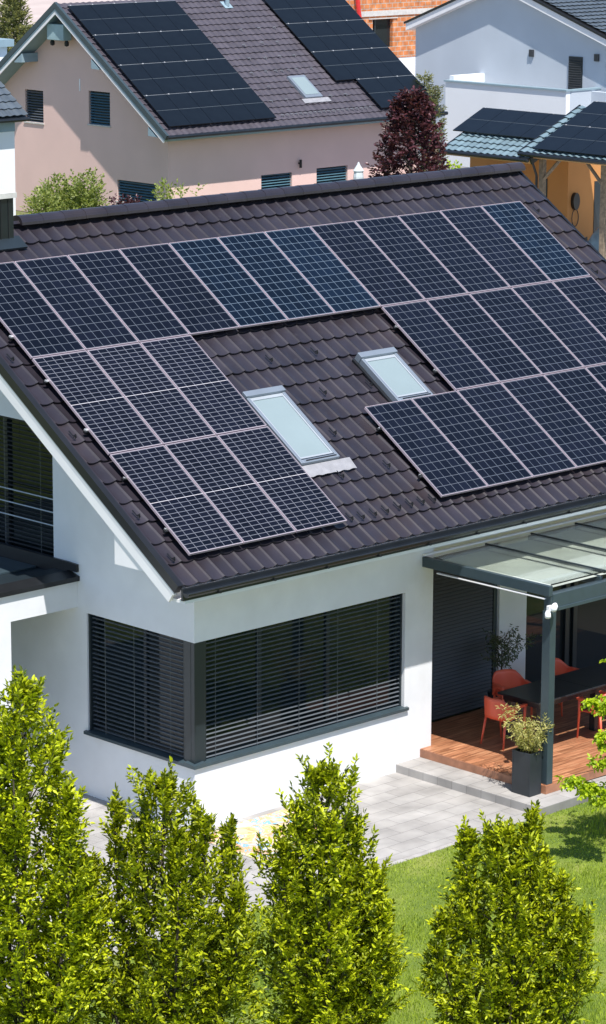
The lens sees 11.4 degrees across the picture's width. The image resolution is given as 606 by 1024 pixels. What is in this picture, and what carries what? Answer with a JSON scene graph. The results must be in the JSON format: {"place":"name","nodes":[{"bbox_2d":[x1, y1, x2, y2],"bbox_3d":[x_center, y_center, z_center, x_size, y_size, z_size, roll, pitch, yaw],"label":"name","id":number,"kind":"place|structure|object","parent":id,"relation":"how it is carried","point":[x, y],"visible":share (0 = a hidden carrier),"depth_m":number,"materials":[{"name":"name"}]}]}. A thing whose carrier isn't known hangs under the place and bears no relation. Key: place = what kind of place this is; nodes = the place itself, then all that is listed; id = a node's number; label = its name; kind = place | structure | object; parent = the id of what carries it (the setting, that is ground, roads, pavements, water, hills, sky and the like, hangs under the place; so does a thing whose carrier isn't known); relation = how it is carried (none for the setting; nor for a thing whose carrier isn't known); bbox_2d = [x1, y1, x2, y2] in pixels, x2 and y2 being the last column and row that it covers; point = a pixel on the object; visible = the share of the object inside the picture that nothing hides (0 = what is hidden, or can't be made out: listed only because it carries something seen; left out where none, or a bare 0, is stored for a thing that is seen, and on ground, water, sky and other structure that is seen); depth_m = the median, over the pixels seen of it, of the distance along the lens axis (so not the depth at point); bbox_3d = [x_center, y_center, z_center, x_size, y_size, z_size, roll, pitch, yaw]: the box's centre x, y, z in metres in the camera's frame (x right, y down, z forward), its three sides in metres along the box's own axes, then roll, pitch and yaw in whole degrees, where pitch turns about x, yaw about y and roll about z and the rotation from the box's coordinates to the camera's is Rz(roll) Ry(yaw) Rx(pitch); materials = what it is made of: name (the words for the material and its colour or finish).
{"place":"outdoors","nodes":[
{"label":"outdoors","id":0,"kind":"place"},
{"bbox_2d":[0,0,123,48],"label":"yard","id":1,"kind":"structure","parent":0,"point":[39,8],"depth_m":252.20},
{"bbox_2d":[346,0,449,75],"bbox_3d":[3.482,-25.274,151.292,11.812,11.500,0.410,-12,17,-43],"label":"brick shell house","id":2,"kind":"structure","parent":1,"relation":"on","point":[384,20],"depth_m":152.54,"materials":[{"name":"brick"}]},
{"bbox_2d":[16,210,480,722],"bbox_3d":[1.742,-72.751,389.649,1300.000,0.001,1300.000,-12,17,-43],"label":"ground","id":3,"kind":"structure","parent":0,"point":[21,212],"depth_m":50.15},
{"bbox_2d":[0,81,30,215],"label":"white outbuilding","id":4,"kind":"structure","parent":3,"relation":"on","point":[12,111],"depth_m":100.75,"materials":[{"name":"paint"}]},
{"bbox_2d":[0,0,34,52],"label":"conifer tree","id":5,"kind":"object","parent":3,"relation":"on","point":[13,17],"visible":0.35,"depth_m":134.80,"materials":[{"name":"green plant"}]},
{"bbox_2d":[17,167,111,214],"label":"flowering shrub","id":6,"kind":"object","parent":3,"relation":"on","point":[49,200],"visible":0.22,"depth_m":97.95,"materials":[{"name":"green plant"}]},
{"bbox_2d":[65,177,106,209],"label":"flowering shrub","id":7,"kind":"object","parent":3,"relation":"on","point":[85,194],"visible":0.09,"depth_m":97.41,"materials":[{"name":"green plant"}]},
{"bbox_2d":[0,0,447,212],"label":"pink house","id":8,"kind":"structure","parent":3,"relation":"on","point":[71,88],"depth_m":113.03,"materials":[{"name":"grey tile"}]},
{"bbox_2d":[24,89,43,124],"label":"window","id":9,"kind":"structure","parent":8,"relation":"in","point":[34,99],"depth_m":114.21,"materials":[{"name":"grey glass"}]},
{"bbox_2d":[67,4,113,34],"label":"black solar panel","id":10,"kind":"object","parent":8,"relation":"attached to","point":[90,19],"visible":1,"depth_m":111.08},
{"bbox_2d":[87,91,110,127],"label":"window","id":11,"kind":"structure","parent":8,"relation":"in","point":[100,101],"depth_m":111.53,"materials":[{"name":"grey glass"}]},
{"bbox_2d":[90,3,135,33],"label":"black solar panel","id":12,"kind":"object","parent":8,"relation":"attached to","point":[112,18],"visible":1,"depth_m":111.80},
{"bbox_2d":[92,34,138,65],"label":"black solar panel","id":13,"kind":"object","parent":8,"relation":"attached to","point":[115,49],"visible":1,"depth_m":110.32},
{"bbox_2d":[111,2,156,32],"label":"black solar panel","id":14,"kind":"object","parent":8,"relation":"attached to","point":[133,16],"visible":1,"depth_m":112.52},
{"bbox_2d":[116,180,155,202],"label":"window","id":15,"kind":"structure","parent":8,"relation":"in","point":[130,188],"depth_m":110.75,"materials":[{"name":"grey glass"}]},
{"bbox_2d":[115,33,160,63],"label":"black solar panel","id":16,"kind":"object","parent":8,"relation":"attached to","point":[138,48],"visible":1,"depth_m":111.04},
{"bbox_2d":[118,64,164,95],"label":"black solar panel","id":17,"kind":"object","parent":8,"relation":"attached to","point":[143,82],"visible":1,"depth_m":109.56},
{"bbox_2d":[133,1,177,30],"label":"black solar panel","id":18,"kind":"object","parent":8,"relation":"attached to","point":[152,12],"visible":1,"depth_m":113.23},
{"bbox_2d":[137,31,182,61],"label":"black solar panel","id":19,"kind":"object","parent":8,"relation":"attached to","point":[159,46],"visible":1,"depth_m":111.76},
{"bbox_2d":[140,62,185,93],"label":"black solar panel","id":20,"kind":"object","parent":8,"relation":"attached to","point":[163,78],"visible":1,"depth_m":110.28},
{"bbox_2d":[143,94,190,126],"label":"black solar panel","id":21,"kind":"object","parent":8,"relation":"attached to","point":[165,108],"visible":1,"depth_m":108.80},
{"bbox_2d":[154,0,198,29],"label":"black solar panel","id":22,"kind":"object","parent":8,"relation":"attached to","point":[176,14],"visible":1,"depth_m":113.95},
{"bbox_2d":[158,30,203,60],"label":"black solar panel","id":23,"kind":"object","parent":8,"relation":"attached to","point":[182,47],"visible":1,"depth_m":112.48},
{"bbox_2d":[162,61,207,91],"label":"black solar panel","id":24,"kind":"object","parent":8,"relation":"attached to","point":[184,75],"visible":1,"depth_m":111.00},
{"bbox_2d":[166,92,212,124],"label":"black solar panel","id":25,"kind":"object","parent":8,"relation":"attached to","point":[189,109],"visible":1,"depth_m":109.52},
{"bbox_2d":[179,29,224,59],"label":"black solar panel","id":26,"kind":"object","parent":8,"relation":"attached to","point":[201,43],"visible":1,"depth_m":113.19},
{"bbox_2d":[183,60,228,90],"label":"black solar panel","id":27,"kind":"object","parent":8,"relation":"attached to","point":[207,76],"visible":1,"depth_m":111.72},
{"bbox_2d":[187,91,233,122],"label":"black solar panel","id":28,"kind":"object","parent":8,"relation":"attached to","point":[211,107],"visible":1,"depth_m":110.24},
{"bbox_2d":[205,58,250,88],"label":"black solar panel","id":29,"kind":"object","parent":8,"relation":"attached to","point":[226,72],"visible":1,"depth_m":112.44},
{"bbox_2d":[209,89,254,121],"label":"black solar panel","id":30,"kind":"object","parent":8,"relation":"attached to","point":[232,105],"visible":1,"depth_m":110.96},
{"bbox_2d":[230,88,275,119],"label":"black solar panel","id":31,"kind":"object","parent":8,"relation":"attached to","point":[253,103],"visible":1,"depth_m":111.67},
{"bbox_2d":[264,0,304,23],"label":"black solar panel","id":32,"kind":"object","parent":8,"relation":"attached to","point":[284,11],"visible":1,"depth_m":117.64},
{"bbox_2d":[285,0,323,21],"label":"black solar panel","id":33,"kind":"object","parent":8,"relation":"attached to","point":[304,10],"visible":1,"depth_m":118.36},
{"bbox_2d":[286,23,329,51],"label":"black solar panel","id":34,"kind":"object","parent":8,"relation":"attached to","point":[307,37],"visible":1,"depth_m":116.95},
{"bbox_2d":[287,75,330,102],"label":"roof window","id":35,"kind":"structure","parent":8,"relation":"in","point":[308,91],"depth_m":114.18,"materials":[{"name":"clear glass"}]},
{"bbox_2d":[306,0,342,20],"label":"black solar panel","id":36,"kind":"object","parent":8,"relation":"attached to","point":[324,10],"visible":1,"depth_m":119.06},
{"bbox_2d":[305,21,348,50],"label":"black solar panel","id":37,"kind":"object","parent":8,"relation":"attached to","point":[329,38],"visible":1,"depth_m":117.68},
{"bbox_2d":[317,166,346,182],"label":"window","id":38,"kind":"structure","parent":8,"relation":"in","point":[337,173],"depth_m":115.13,"materials":[{"name":"grey glass"}]},
{"bbox_2d":[311,51,354,80],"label":"black solar panel","id":39,"kind":"object","parent":8,"relation":"attached to","point":[332,65],"visible":1,"depth_m":116.19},
{"bbox_2d":[325,20,367,48],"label":"black solar panel","id":40,"kind":"object","parent":8,"relation":"attached to","point":[346,34],"visible":1,"depth_m":118.40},
{"bbox_2d":[331,49,374,79],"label":"black solar panel","id":41,"kind":"object","parent":8,"relation":"attached to","point":[351,62],"visible":1,"depth_m":116.92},
{"bbox_2d":[344,19,387,47],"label":"black solar panel","id":42,"kind":"object","parent":8,"relation":"attached to","point":[365,33],"visible":1,"depth_m":119.11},
{"bbox_2d":[350,48,393,77],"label":"black solar panel","id":43,"kind":"object","parent":8,"relation":"attached to","point":[373,64],"visible":1,"depth_m":117.64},
{"bbox_2d":[356,78,394,107],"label":"black solar panel","id":44,"kind":"object","parent":8,"relation":"attached to","point":[376,91],"visible":0.95,"depth_m":116.17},
{"bbox_2d":[369,47,412,75],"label":"black solar panel","id":45,"kind":"object","parent":8,"relation":"attached to","point":[387,57],"visible":1,"depth_m":118.36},
{"bbox_2d":[0,162,605,829],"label":"white house","id":46,"kind":"structure","parent":3,"relation":"on","point":[234,678],"depth_m":45.66,"materials":[{"name":"paint"}]},
{"bbox_2d":[0,415,53,556],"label":"gable window","id":47,"kind":"structure","parent":46,"relation":"in","point":[26,465],"depth_m":45.90,"materials":[{"name":"black glass"}]},
{"bbox_2d":[8,327,437,533],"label":"panel rails","id":48,"kind":"object","parent":46,"relation":"attached to","point":[123,480],"visible":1,"depth_m":44.20,"materials":[{"name":"silver metal"}]},
{"bbox_2d":[0,262,84,358],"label":"solar panel","id":49,"kind":"object","parent":48,"relation":"attached to","point":[33,323],"visible":1,"depth_m":44.71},
{"bbox_2d":[14,255,137,350],"bbox_3d":[-3.427,-3.124,45.480,1.080,0.055,1.998,-12,52,-43],"label":"solar panel","id":50,"kind":"object","parent":48,"relation":"attached to","point":[77,303],"visible":1,"depth_m":45.47,"materials":[{"name":"glass"}]},
{"bbox_2d":[32,351,161,454],"bbox_3d":[-3.000,-1.576,43.853,1.080,0.055,2.037,-12,52,-43],"label":"solar panel","id":51,"kind":"object","parent":48,"relation":"attached to","point":[98,404],"visible":1,"depth_m":43.84,"materials":[{"name":"glass"}]},
{"bbox_2d":[67,249,189,342],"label":"solar panel","id":52,"kind":"object","parent":48,"relation":"attached to","point":[130,297],"visible":1,"depth_m":46.17,"materials":[{"name":"glass"}]},
{"bbox_2d":[87,343,214,444],"bbox_3d":[-2.260,-1.730,44.553,1.080,0.055,2.037,-12,52,-43],"label":"solar panel","id":53,"kind":"object","parent":48,"relation":"attached to","point":[160,404],"visible":1,"depth_m":44.55,"materials":[{"name":"glass"}]},
{"bbox_2d":[109,445,242,555],"bbox_3d":[-1.820,-0.167,42.918,1.080,0.055,2.037,-12,52,-43],"label":"solar panel","id":54,"kind":"object","parent":48,"relation":"attached to","point":[179,503],"visible":1,"depth_m":42.90,"materials":[{"name":"glass"}]},
{"bbox_2d":[119,243,238,335],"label":"solar panel","id":55,"kind":"object","parent":48,"relation":"attached to","point":[180,290],"visible":1,"depth_m":46.87,"materials":[{"name":"glass"}]},
{"bbox_2d":[140,335,266,435],"bbox_3d":[-1.519,-1.884,45.254,1.080,0.055,2.037,-12,52,-43],"label":"solar panel","id":56,"kind":"object","parent":48,"relation":"attached to","point":[210,393],"visible":1,"depth_m":45.25,"materials":[{"name":"glass"}]},
{"bbox_2d":[169,237,287,327],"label":"solar panel","id":57,"kind":"object","parent":48,"relation":"attached to","point":[236,291],"visible":1,"depth_m":47.57,"materials":[{"name":"glass"}]},
{"bbox_2d":[164,436,295,543],"bbox_3d":[-1.081,-0.321,43.617,1.080,0.055,2.037,-12,52,-43],"label":"solar panel","id":58,"kind":"object","parent":48,"relation":"attached to","point":[232,491],"visible":1,"depth_m":43.61,"materials":[{"name":"glass"}]},
{"bbox_2d":[217,232,334,320],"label":"solar panel","id":59,"kind":"object","parent":48,"relation":"attached to","point":[279,279],"visible":1,"depth_m":48.27,"materials":[{"name":"glass"}]},
{"bbox_2d":[217,426,346,532],"bbox_3d":[-0.340,-0.475,44.318,1.080,0.055,2.037,-12,52,-43],"label":"solar panel","id":60,"kind":"object","parent":48,"relation":"attached to","point":[283,480],"visible":1,"depth_m":44.31,"materials":[{"name":"glass"}]},
{"bbox_2d":[264,226,379,313],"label":"solar panel","id":61,"kind":"object","parent":48,"relation":"attached to","point":[324,271],"visible":1,"depth_m":48.97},
{"bbox_2d":[310,221,424,307],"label":"solar panel","id":62,"kind":"object","parent":48,"relation":"attached to","point":[367,263],"visible":1,"depth_m":49.68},
{"bbox_2d":[354,216,467,299],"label":"solar panel","id":63,"kind":"object","parent":48,"relation":"attached to","point":[414,261],"visible":1,"depth_m":50.38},
{"bbox_2d":[364,399,487,496],"bbox_3d":[1.847,-0.978,46.446,1.080,0.055,1.998,-12,52,-43],"label":"solar panel","id":64,"kind":"object","parent":48,"relation":"attached to","point":[435,458],"visible":1,"depth_m":46.43,"materials":[{"name":"glass"}]},
{"bbox_2d":[381,300,498,390],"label":"solar panel","id":65,"kind":"object","parent":48,"relation":"attached to","point":[447,353],"visible":1,"depth_m":48.75,"materials":[{"name":"glass"}]},
{"bbox_2d":[398,211,508,293],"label":"solar panel","id":66,"kind":"object","parent":48,"relation":"attached to","point":[455,253],"visible":1,"depth_m":51.08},
{"bbox_2d":[412,391,532,487],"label":"solar panel","id":67,"kind":"object","parent":48,"relation":"attached to","point":[474,440],"visible":1,"depth_m":47.14,"materials":[{"name":"glass"}]},
{"bbox_2d":[426,294,541,382],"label":"solar panel","id":68,"kind":"object","parent":48,"relation":"attached to","point":[485,339],"visible":1,"depth_m":49.46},
{"bbox_2d":[440,206,549,287],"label":"solar panel","id":69,"kind":"object","parent":48,"relation":"attached to","point":[506,258],"visible":1,"depth_m":51.78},
{"bbox_2d":[457,383,576,477],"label":"solar panel","id":70,"kind":"object","parent":48,"relation":"attached to","point":[518,431],"visible":1,"depth_m":47.84,"materials":[{"name":"glass"}]},
{"bbox_2d":[469,288,583,374],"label":"solar panel","id":71,"kind":"object","parent":48,"relation":"attached to","point":[534,339],"visible":1,"depth_m":50.16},
{"bbox_2d":[481,201,589,281],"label":"solar panel","id":72,"kind":"object","parent":48,"relation":"attached to","point":[537,243],"visible":1,"depth_m":52.48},
{"bbox_2d":[501,375,605,468],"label":"solar panel","id":73,"kind":"object","parent":48,"relation":"attached to","point":[562,423],"visible":1,"depth_m":48.55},
{"bbox_2d":[511,282,605,367],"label":"solar panel","id":74,"kind":"object","parent":48,"relation":"attached to","point":[567,323],"visible":1,"depth_m":50.88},
{"bbox_2d":[544,368,605,442],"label":"solar panel","id":75,"kind":"object","parent":48,"relation":"attached to","point":[582,391],"visible":1,"depth_m":49.38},
{"bbox_2d":[552,276,605,338],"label":"solar panel","id":76,"kind":"object","parent":48,"relation":"attached to","point":[585,297],"visible":1,"depth_m":51.71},
{"bbox_2d":[84,593,408,769],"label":"corner window","id":77,"kind":"structure","parent":46,"relation":"in","point":[210,702],"depth_m":44.87,"materials":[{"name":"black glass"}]},
{"bbox_2d":[241,385,356,476],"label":"roof window","id":78,"kind":"structure","parent":46,"relation":"in","point":[277,410],"depth_m":45.39,"materials":[{"name":"clear glass"}]},
{"bbox_2d":[352,347,433,402],"bbox_3d":[1.408,-2.111,47.609,0.866,0.764,0.983,-12,17,-43],"label":"roof window","id":79,"kind":"structure","parent":46,"relation":"in","point":[388,372],"depth_m":47.57,"materials":[{"name":"clear glass"}]},
{"bbox_2d":[431,543,497,720],"bbox_3d":[2.230,1.969,48.488,2.458,2.718,0.162,-12,17,-43],"label":"shutter door","id":80,"kind":"structure","parent":46,"relation":"in","point":[461,678],"depth_m":48.72,"materials":[{"name":"metal"}]},
{"bbox_2d":[525,518,605,681],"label":"glazed door","id":81,"kind":"structure","parent":46,"relation":"in","point":[580,629],"depth_m":50.76,"materials":[{"name":"black glass"}]},
{"bbox_2d":[365,85,449,177],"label":"dark red maple","id":82,"kind":"object","parent":3,"relation":"on","point":[402,115],"visible":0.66,"depth_m":98.88,"materials":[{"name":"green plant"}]},
{"bbox_2d":[396,757,605,815],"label":"terrace step","id":83,"kind":"object","parent":3,"relation":"on","point":[464,781],"visible":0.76,"depth_m":45.78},
{"bbox_2d":[420,749,605,793],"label":"terrace riser","id":84,"kind":"object","parent":83,"relation":"on","point":[482,771],"visible":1,"depth_m":46.21,"materials":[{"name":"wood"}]},
{"bbox_2d":[421,690,605,785],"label":"terrace floor","id":85,"kind":"structure","parent":83,"relation":"on","point":[457,737],"depth_m":47.51,"materials":[{"name":"wood"}]},
{"bbox_2d":[480,696,527,749],"bbox_3d":[3.093,3.227,47.277,0.561,0.804,0.586,-12,17,-43],"label":"garden chair","id":86,"kind":"object","parent":85,"relation":"on","point":[491,705],"visible":0.88,"depth_m":47.04,"materials":[{"name":"red plastic"}]},
{"bbox_2d":[480,623,541,699],"bbox_3d":[3.259,2.472,48.991,1.377,1.522,0.623,-12,17,-43],"label":"potted olive","id":87,"kind":"object","parent":85,"relation":"on","point":[495,641],"visible":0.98,"depth_m":48.84,"materials":[{"name":"green plant"}]},
{"bbox_2d":[490,669,532,725],"bbox_3d":[3.303,2.961,48.468,0.586,0.804,0.561,-5,14,-24],"label":"garden chair","id":88,"kind":"object","parent":85,"relation":"on","point":[504,679],"visible":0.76,"depth_m":48.61,"materials":[{"name":"red plastic"}]},
{"bbox_2d":[422,512,605,784],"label":"pergola canopy","id":89,"kind":"object","parent":85,"relation":"on","point":[507,569],"visible":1,"depth_m":45.94,"materials":[{"name":"metal"}]},
{"bbox_2d":[498,662,605,746],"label":"terrace table","id":90,"kind":"object","parent":85,"relation":"on","point":[585,681],"visible":0.66,"depth_m":47.83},
{"bbox_2d":[496,703,553,796],"bbox_3d":[3.278,3.526,45.324,0.697,1.338,1.054,-12,17,-43],"label":"tall planter","id":91,"kind":"object","parent":83,"relation":"on","point":[526,765],"visible":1,"depth_m":45.21,"materials":[{"name":"plastic"}]},
{"bbox_2d":[5,772,525,986],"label":"patio","id":92,"kind":"structure","parent":0,"point":[408,816],"depth_m":44.63,"materials":[{"name":"concrete"}]},
{"bbox_2d":[208,809,316,860],"bbox_3d":[-0.406,4.647,43.889,1.900,0.006,1.450,-12,17,-43],"label":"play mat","id":93,"kind":"object","parent":92,"relation":"on","point":[246,830],"visible":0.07,"depth_m":44.03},
{"bbox_2d":[1,799,605,1023],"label":"lawn","id":94,"kind":"structure","parent":0,"point":[546,834],"depth_m":41.37,"materials":[{"name":"plant"}]},
{"bbox_2d":[0,665,131,1023],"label":"hornbeam tree","id":95,"kind":"object","parent":94,"relation":"on","point":[64,991],"visible":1,"depth_m":32.35,"materials":[{"name":"green plant"}]},
{"bbox_2d":[71,756,270,1023],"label":"hornbeam tree","id":96,"kind":"object","parent":94,"relation":"on","point":[212,987],"visible":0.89,"depth_m":32.83,"materials":[{"name":"green plant"}]},
{"bbox_2d":[224,742,419,1023],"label":"hornbeam tree","id":97,"kind":"object","parent":94,"relation":"on","point":[314,997],"visible":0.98,"depth_m":33.29,"materials":[{"name":"green plant"}]},
{"bbox_2d":[410,799,605,1023],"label":"hornbeam tree","id":98,"kind":"object","parent":94,"relation":"on","point":[521,895],"visible":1,"depth_m":33.59,"materials":[{"name":"green plant"}]},
{"bbox_2d":[553,659,605,813],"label":"overhanging tree","id":99,"kind":"object","parent":94,"relation":"on","point":[592,790],"visible":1,"depth_m":42.24,"materials":[{"name":"green plant"}]},
{"bbox_2d":[404,0,605,166],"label":"white house","id":100,"kind":"structure","parent":0,"point":[542,56],"depth_m":130.76,"materials":[{"name":"paint"}]},
{"bbox_2d":[568,56,582,88],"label":"window","id":101,"kind":"structure","parent":100,"relation":"in","point":[575,70],"depth_m":128.94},
{"label":"carport paving","id":102,"kind":"structure","parent":0,"visible":0},
{"bbox_2d":[429,105,605,258],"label":"yellow house","id":103,"kind":"structure","parent":102,"relation":"on","point":[557,179],"depth_m":104.64,"materials":[{"name":"blue tile"}]},
{"bbox_2d":[453,107,504,132],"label":"black solar panel","id":104,"kind":"object","parent":103,"relation":"attached to","point":[478,120],"visible":1,"depth_m":105.89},
{"bbox_2d":[475,109,527,134],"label":"black solar panel","id":105,"kind":"object","parent":103,"relation":"attached to","point":[501,121],"visible":1,"depth_m":105.16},
{"bbox_2d":[498,111,550,136],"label":"black solar panel","id":106,"kind":"object","parent":103,"relation":"attached to","point":[524,123],"visible":1,"depth_m":104.42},
{"bbox_2d":[521,113,570,138],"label":"black solar panel","id":107,"kind":"object","parent":103,"relation":"attached to","point":[543,125],"visible":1,"depth_m":103.80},
{"bbox_2d":[532,124,585,150],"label":"black solar panel","id":108,"kind":"object","parent":103,"relation":"attached to","point":[562,135],"visible":1,"depth_m":102.19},
{"bbox_2d":[556,126,605,153],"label":"black solar panel","id":109,"kind":"object","parent":103,"relation":"attached to","point":[582,140],"visible":1,"depth_m":101.44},
{"bbox_2d":[564,101,605,126],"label":"black solar panel","id":110,"kind":"object","parent":103,"relation":"attached to","point":[592,112],"visible":1,"depth_m":103.09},
{"label":"street","id":111,"kind":"structure","parent":0,"visible":0},
{"bbox_2d":[419,84,448,170],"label":"conifer tree","id":112,"kind":"object","parent":111,"relation":"on","point":[435,93],"visible":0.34,"depth_m":117.04,"materials":[{"name":"green plant"}]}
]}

